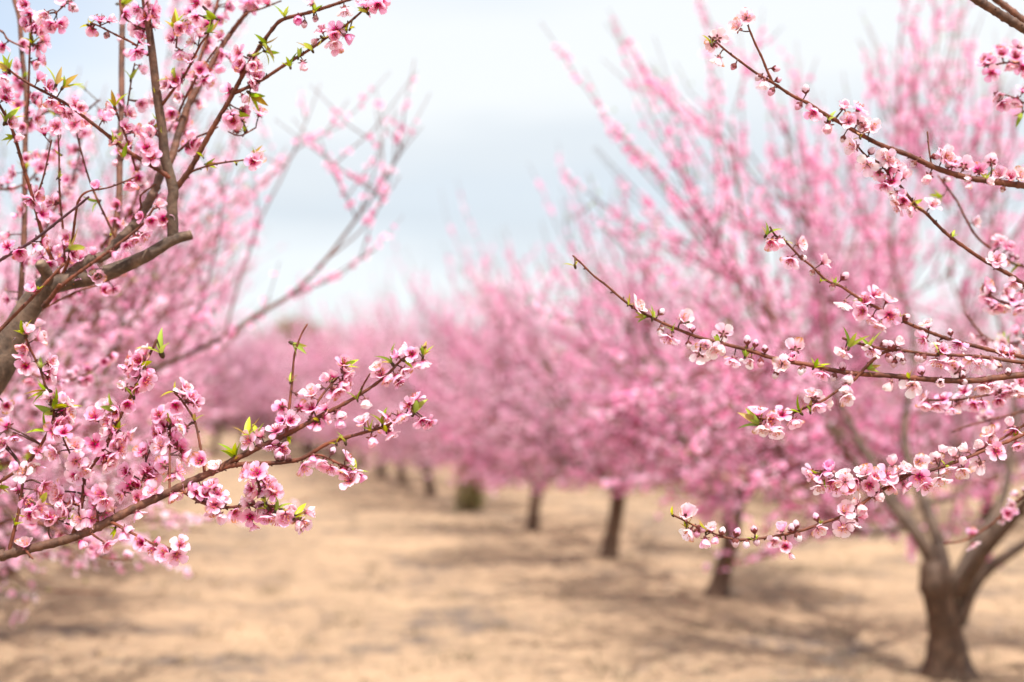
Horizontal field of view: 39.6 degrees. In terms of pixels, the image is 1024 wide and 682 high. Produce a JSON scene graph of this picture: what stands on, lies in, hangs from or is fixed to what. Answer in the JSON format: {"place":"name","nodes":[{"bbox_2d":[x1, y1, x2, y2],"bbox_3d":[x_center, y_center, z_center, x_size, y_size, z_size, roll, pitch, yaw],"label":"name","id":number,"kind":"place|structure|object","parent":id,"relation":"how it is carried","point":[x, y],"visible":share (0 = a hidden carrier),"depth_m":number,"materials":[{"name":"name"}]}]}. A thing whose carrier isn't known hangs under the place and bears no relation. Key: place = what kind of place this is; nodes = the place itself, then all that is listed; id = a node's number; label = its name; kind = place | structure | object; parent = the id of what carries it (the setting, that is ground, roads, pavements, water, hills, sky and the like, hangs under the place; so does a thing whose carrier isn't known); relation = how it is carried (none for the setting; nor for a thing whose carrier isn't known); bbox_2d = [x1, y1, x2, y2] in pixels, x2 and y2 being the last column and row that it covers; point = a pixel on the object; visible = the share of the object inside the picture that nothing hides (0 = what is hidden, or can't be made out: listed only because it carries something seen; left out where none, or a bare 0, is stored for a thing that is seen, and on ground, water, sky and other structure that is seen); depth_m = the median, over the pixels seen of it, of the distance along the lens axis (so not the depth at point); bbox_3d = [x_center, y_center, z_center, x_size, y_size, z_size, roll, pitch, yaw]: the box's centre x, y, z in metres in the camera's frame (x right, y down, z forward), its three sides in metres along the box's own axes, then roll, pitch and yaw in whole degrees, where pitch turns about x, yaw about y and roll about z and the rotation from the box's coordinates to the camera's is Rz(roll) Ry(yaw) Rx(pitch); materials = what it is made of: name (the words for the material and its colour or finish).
{"place":"outdoors","nodes":[
{"label":"outdoors","id":0,"kind":"place"},
{"bbox_2d":[0,414,1023,681],"bbox_3d":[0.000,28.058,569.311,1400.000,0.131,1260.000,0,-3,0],"label":"ground","id":1,"kind":"structure","parent":0,"point":[172,616],"depth_m":10.44,"materials":[{"name":"soil"}]},
{"bbox_2d":[0,318,214,420],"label":"peach tree","id":2,"kind":"object","parent":1,"relation":"on","point":[202,371],"visible":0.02,"depth_m":27.53,"materials":[{"name":"pink plant"}]},
{"bbox_2d":[0,206,217,505],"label":"peach tree","id":3,"kind":"object","parent":1,"relation":"on","point":[153,359],"depth_m":20.20,"materials":[{"name":"pink plant"}]},
{"bbox_2d":[0,97,226,546],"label":"peach tree","id":4,"kind":"object","parent":1,"relation":"on","point":[89,356],"visible":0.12,"depth_m":8.99,"materials":[{"name":"pink plant"}]},
{"bbox_2d":[0,268,228,487],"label":"peach tree","id":5,"kind":"object","parent":1,"relation":"on","point":[163,324],"depth_m":17.91,"materials":[{"name":"pink plant"}]},
{"bbox_2d":[13,319,239,421],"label":"peach tree","id":6,"kind":"object","parent":1,"relation":"on","point":[201,363],"visible":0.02,"depth_m":24.04,"materials":[{"name":"pink plant"}]},
{"bbox_2d":[0,190,258,577],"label":"peach tree","id":7,"kind":"object","parent":1,"relation":"on","point":[139,343],"visible":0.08,"depth_m":11.80,"materials":[{"name":"pink plant"}]},
{"bbox_2d":[0,220,291,541],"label":"peach tree","id":8,"kind":"object","parent":1,"relation":"on","point":[219,305],"visible":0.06,"depth_m":15.01,"materials":[{"name":"pink plant"}]},
{"bbox_2d":[52,302,247,456],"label":"peach tree","id":9,"kind":"object","parent":1,"relation":"on","point":[217,390],"visible":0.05,"depth_m":40.89,"materials":[{"name":"pink plant"}]},
{"bbox_2d":[160,360,211,449],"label":"peach tree","id":10,"kind":"object","parent":1,"relation":"on","point":[195,379],"depth_m":30.48,"materials":[{"name":"pink plant"}]},
{"bbox_2d":[160,322,214,436],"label":"peach tree","id":11,"kind":"object","parent":1,"relation":"on","point":[194,386],"depth_m":33.05,"materials":[{"name":"pink plant"}]},
{"bbox_2d":[136,294,246,437],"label":"peach tree","id":12,"kind":"object","parent":1,"relation":"on","point":[213,368],"visible":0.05,"depth_m":42.49,"materials":[{"name":"pink plant"}]},
{"bbox_2d":[0,0,429,628],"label":"peach tree","id":13,"kind":"object","parent":1,"relation":"on","point":[104,308],"visible":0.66,"depth_m":5.81,"materials":[{"name":"pink plant"}]},
{"bbox_2d":[0,0,437,565],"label":"peach tree","id":14,"kind":"object","parent":1,"relation":"on","point":[42,292],"visible":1,"depth_m":2.65,"materials":[{"name":"pink plant"}]},
{"bbox_2d":[158,302,300,456],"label":"peach tree","id":15,"kind":"object","parent":1,"relation":"on","point":[216,438],"visible":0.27,"depth_m":40.24,"materials":[{"name":"pink plant"}]},
{"bbox_2d":[179,303,341,453],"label":"peach tree","id":16,"kind":"object","parent":1,"relation":"on","point":[240,383],"visible":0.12,"depth_m":41.87,"materials":[{"name":"pink plant"}]},
{"bbox_2d":[246,374,299,446],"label":"peach tree","id":17,"kind":"object","parent":1,"relation":"on","point":[296,444],"depth_m":50.27,"materials":[{"name":"pink plant"}]},
{"bbox_2d":[181,311,385,442],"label":"peach tree","id":18,"kind":"object","parent":1,"relation":"on","point":[254,410],"visible":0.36,"depth_m":39.80,"materials":[{"name":"pink plant"}]},
{"bbox_2d":[250,342,326,456],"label":"peach tree","id":19,"kind":"object","parent":1,"relation":"on","point":[321,451],"visible":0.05,"depth_m":40.95,"materials":[{"name":"pink plant"}]},
{"bbox_2d":[224,310,356,368],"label":"evergreen tree","id":20,"kind":"object","parent":1,"relation":"on","point":[284,325],"visible":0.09,"depth_m":170.80,"materials":[{"name":"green plant"}]},
{"bbox_2d":[219,295,380,453],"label":"peach tree","id":21,"kind":"object","parent":1,"relation":"on","point":[306,449],"visible":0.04,"depth_m":42.35,"materials":[{"name":"pink plant"}]},
{"bbox_2d":[265,317,376,450],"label":"peach tree","id":22,"kind":"object","parent":1,"relation":"on","point":[313,444],"depth_m":43.91,"materials":[{"name":"pink plant"}]},
{"bbox_2d":[248,332,422,459],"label":"peach tree","id":23,"kind":"object","parent":1,"relation":"on","point":[333,457],"visible":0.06,"depth_m":37.17,"materials":[{"name":"pink plant"}]},
{"bbox_2d":[261,313,427,463],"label":"peach tree","id":24,"kind":"object","parent":1,"relation":"on","point":[281,364],"visible":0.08,"depth_m":34.45,"materials":[{"name":"pink plant"}]},
{"bbox_2d":[269,321,454,469],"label":"peach tree","id":25,"kind":"object","parent":1,"relation":"on","point":[360,465],"visible":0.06,"depth_m":31.38,"materials":[{"name":"pink plant"}]},
{"bbox_2d":[267,261,493,476],"bbox_3d":[-2.605,0.660,28.443,4.248,4.384,4.280,2,-3,-35],"label":"peach tree","id":26,"kind":"object","parent":1,"relation":"on","point":[381,471],"visible":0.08,"depth_m":28.57,"materials":[{"name":"pink plant"}]},
{"bbox_2d":[291,273,501,484],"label":"peach tree","id":27,"kind":"object","parent":1,"relation":"on","point":[402,477],"visible":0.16,"depth_m":25.62,"materials":[{"name":"pink plant"}]},
{"bbox_2d":[299,284,564,496],"bbox_3d":[-1.233,0.901,22.784,4.314,3.445,4.398,0,-3,-3],"label":"peach tree","id":28,"kind":"object","parent":1,"relation":"on","point":[428,482],"visible":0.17,"depth_m":22.47,"materials":[{"name":"pink plant"}]},
{"bbox_2d":[323,270,604,510],"bbox_3d":[-0.592,0.766,19.622,4.163,3.364,4.354,1,-3,-16],"label":"peach tree","id":29,"kind":"object","parent":1,"relation":"on","point":[409,428],"visible":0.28,"depth_m":19.52,"materials":[{"name":"pink plant"}]},
{"bbox_2d":[452,459,485,511],"bbox_3d":[-0.581,1.965,19.403,0.496,0.778,0.465,0,-3,0],"label":"weed clump","id":30,"kind":"object","parent":1,"relation":"on","point":[466,499],"visible":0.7,"depth_m":19.38,"materials":[{"name":"green plant"}]},
{"bbox_2d":[447,352,518,420],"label":"peach tree","id":31,"kind":"object","parent":1,"relation":"on","point":[478,379],"depth_m":43.69,"materials":[{"name":"pink plant"}]},
{"bbox_2d":[1,484,1000,681],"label":"dry weeds","id":32,"kind":"object","parent":1,"relation":"on","point":[469,652],"visible":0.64,"depth_m":9.10,"materials":[{"name":"plant"}]},
{"bbox_2d":[449,350,565,399],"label":"peach tree","id":33,"kind":"object","parent":1,"relation":"on","point":[475,379],"visible":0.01,"depth_m":40.79,"materials":[{"name":"pink plant"}]},
{"bbox_2d":[0,464,1023,681],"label":"dry straw","id":34,"kind":"object","parent":1,"relation":"on","point":[652,669],"visible":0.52,"depth_m":9.66,"materials":[{"name":"beige plant"}]},
{"bbox_2d":[3,473,1023,681],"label":"earth clods","id":35,"kind":"object","parent":1,"relation":"on","point":[185,658],"visible":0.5,"depth_m":9.81,"materials":[{"name":"soil"}]},
{"bbox_2d":[455,345,617,403],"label":"peach tree","id":36,"kind":"object","parent":1,"relation":"on","point":[491,378],"depth_m":37.43,"materials":[{"name":"pink plant"}]},
{"bbox_2d":[378,196,714,530],"bbox_3d":[0.507,0.323,16.122,3.796,3.888,3.768,0,-3,5],"label":"peach tree","id":37,"kind":"object","parent":1,"relation":"on","point":[532,523],"visible":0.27,"depth_m":15.75,"materials":[{"name":"pink plant"}]},
{"bbox_2d":[514,331,654,458],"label":"peach tree","id":38,"kind":"object","parent":1,"relation":"on","point":[564,368],"visible":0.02,"depth_m":34.06,"materials":[{"name":"pink plant"}]},
{"bbox_2d":[510,283,667,410],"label":"peach tree","id":39,"kind":"object","parent":1,"relation":"on","point":[567,345],"depth_m":31.14,"materials":[{"name":"pink plant"}]},
{"bbox_2d":[418,150,835,557],"bbox_3d":[0.949,0.298,13.133,3.787,3.638,4.077,-2,-3,35],"label":"peach tree","id":40,"kind":"object","parent":1,"relation":"on","point":[528,436],"visible":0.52,"depth_m":12.50,"materials":[{"name":"pink plant"}]},
{"bbox_2d":[554,299,741,476],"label":"peach tree","id":41,"kind":"object","parent":1,"relation":"on","point":[654,358],"visible":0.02,"depth_m":28.57,"materials":[{"name":"pink plant"}]},
{"bbox_2d":[577,286,801,484],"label":"peach tree","id":42,"kind":"object","parent":1,"relation":"on","point":[669,354],"depth_m":25.02,"materials":[{"name":"pink plant"}]},
{"bbox_2d":[459,116,1018,597],"bbox_3d":[1.728,0.103,10.561,3.753,3.815,4.395,1,-3,-25],"label":"peach tree","id":43,"kind":"object","parent":1,"relation":"on","point":[621,432],"visible":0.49,"depth_m":10.04,"materials":[{"name":"pink plant"}]},
{"bbox_2d":[501,0,1023,681],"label":"peach tree","id":44,"kind":"object","parent":1,"relation":"on","point":[947,592],"visible":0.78,"depth_m":8.04,"materials":[{"name":"pink plant"}]},
{"bbox_2d":[659,292,877,496],"bbox_3d":[4.043,0.874,22.436,3.813,3.393,4.404,-1,-3,18],"label":"peach tree","id":45,"kind":"object","parent":1,"relation":"on","point":[753,446],"visible":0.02,"depth_m":22.00,"materials":[{"name":"pink plant"}]},
{"bbox_2d":[566,0,1023,559],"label":"peach tree","id":46,"kind":"object","parent":1,"relation":"on","point":[878,482],"visible":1,"depth_m":2.54,"materials":[{"name":"pink plant"}]},
{"bbox_2d":[730,330,888,410],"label":"peach tree","id":47,"kind":"object","parent":1,"relation":"on","point":[858,381],"depth_m":33.04,"materials":[{"name":"pink plant"}]},
{"bbox_2d":[733,275,1021,510],"bbox_3d":[4.953,0.747,19.589,4.176,3.374,4.368,0,-3,8],"label":"peach tree","id":48,"kind":"object","parent":1,"relation":"on","point":[934,385],"visible":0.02,"depth_m":18.72,"materials":[{"name":"pink plant"}]},
{"bbox_2d":[804,322,962,452],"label":"peach tree","id":49,"kind":"object","parent":1,"relation":"on","point":[895,371],"visible":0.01,"depth_m":29.20,"materials":[{"name":"pink plant"}]},
{"bbox_2d":[786,149,1023,526],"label":"peach tree","id":50,"kind":"object","parent":1,"relation":"on","point":[956,439],"visible":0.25,"depth_m":16.08,"materials":[{"name":"pink plant"}]},
{"bbox_2d":[877,309,1022,482],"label":"peach tree","id":51,"kind":"object","parent":1,"relation":"on","point":[902,370],"visible":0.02,"depth_m":27.80,"materials":[{"name":"pink plant"}]},
{"bbox_2d":[0,0,1023,407],"label":"sky","id":52,"kind":"structure","parent":0,"point":[501,100],"materials":[{"name":"white"}]}
]}

